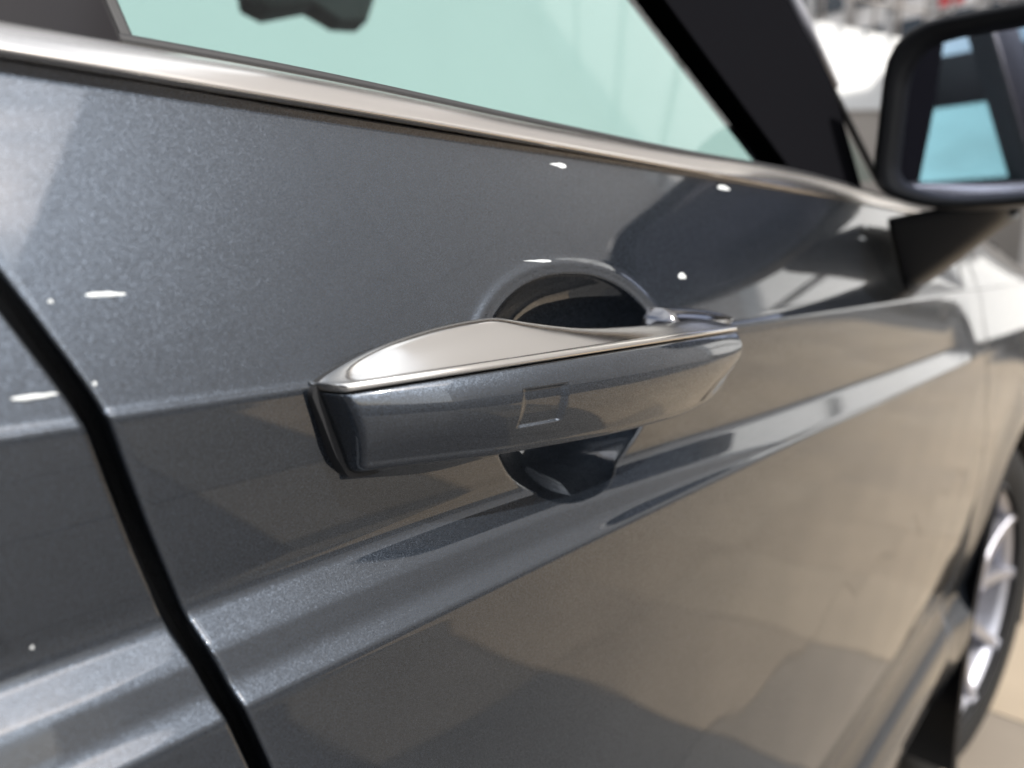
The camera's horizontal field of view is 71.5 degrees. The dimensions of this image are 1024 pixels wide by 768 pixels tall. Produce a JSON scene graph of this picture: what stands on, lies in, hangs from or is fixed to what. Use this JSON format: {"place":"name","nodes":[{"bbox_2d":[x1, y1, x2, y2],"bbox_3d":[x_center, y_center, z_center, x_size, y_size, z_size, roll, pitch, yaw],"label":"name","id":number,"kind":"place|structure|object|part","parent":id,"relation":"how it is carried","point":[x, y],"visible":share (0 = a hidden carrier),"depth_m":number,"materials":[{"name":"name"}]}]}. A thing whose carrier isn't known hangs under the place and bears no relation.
{"place":"outdoors","nodes":[
{"label":"outdoors","id":0,"kind":"place"},
{"bbox_2d":[939,0,963,7],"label":"red sign","id":1,"kind":"object","parent":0,"point":[943,3],"visible":0.8,"depth_m":11.43,"materials":[{"name":"red"}]},
{"bbox_2d":[957,614,1023,767],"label":"pavement","id":2,"kind":"structure","parent":0,"point":[997,741],"depth_m":1.52,"materials":[{"name":"beige concrete"}]},
{"bbox_2d":[0,0,1023,767],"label":"car","id":3,"kind":"object","parent":2,"relation":"on","point":[348,422],"visible":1,"depth_m":0.25,"materials":[{"name":"grey paint"}]},
{"bbox_3d":[-0.471,0.342,-0.165,0.076,0.705,1.220,9,13,42],"label":"rear door","id":4,"kind":"part","parent":3,"relation":"part of","materials":[{"name":"grey paint"}]},
{"bbox_3d":[0.250,0.204,0.616,0.080,0.710,1.155,9,13,42],"label":"front door","id":5,"kind":"part","parent":3,"relation":"part of","materials":[{"name":"grey paint"}]},
{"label":"road","id":6,"kind":"structure","parent":0,"visible":0},
{"bbox_2d":[117,0,751,160],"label":"white wall","id":7,"kind":"structure","parent":6,"relation":"on","point":[612,67],"depth_m":4.04,"materials":[{"name":"white paint"}]},
{"bbox_2d":[802,0,1023,268],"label":"tan building","id":8,"kind":"structure","parent":6,"relation":"on","point":[861,14],"depth_m":12.99,"materials":[{"name":"beige tile"}]},
{"bbox_2d":[817,0,843,15],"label":"window","id":9,"kind":"structure","parent":8,"relation":"in","point":[831,6],"depth_m":13.62,"materials":[{"name":"grey glass"}]},
{"bbox_2d":[858,24,882,33],"bbox_3d":[6.659,-5.711,13.412,0.500,1.900,0.042,9,13,42],"label":"window","id":10,"kind":"structure","parent":8,"relation":"in","point":[878,28],"depth_m":13.16,"materials":[{"name":"grey glass"}]},
{"bbox_2d":[857,0,884,7],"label":"window","id":11,"kind":"structure","parent":8,"relation":"in","point":[860,3],"depth_m":13.25,"materials":[{"name":"grey glass"}]},
{"bbox_2d":[895,16,927,37],"bbox_3d":[7.191,-5.630,12.934,0.500,1.900,0.042,9,13,42],"label":"window","id":12,"kind":"structure","parent":8,"relation":"in","point":[908,24],"depth_m":12.81,"materials":[{"name":"grey glass"}]},
{"bbox_2d":[941,5,975,16],"bbox_3d":[7.724,-5.548,12.456,0.500,1.900,0.042,9,13,42],"label":"window","id":13,"kind":"structure","parent":8,"relation":"in","point":[971,8],"depth_m":12.25,"materials":[{"name":"grey glass"}]},
{"bbox_2d":[990,0,1023,6],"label":"window","id":14,"kind":"structure","parent":8,"relation":"in","point":[995,3],"depth_m":11.90,"materials":[{"name":"grey glass"}]},
{"bbox_2d":[811,21,1023,265],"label":"ramp parapet","id":15,"kind":"structure","parent":6,"relation":"on","point":[857,58],"depth_m":9.60,"materials":[{"name":"white concrete"}]},
{"bbox_2d":[821,0,1021,35],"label":"balustrade","id":16,"kind":"object","parent":15,"relation":"on","point":[925,11],"visible":0.41,"depth_m":9.39,"materials":[{"name":"paint"}]}
]}

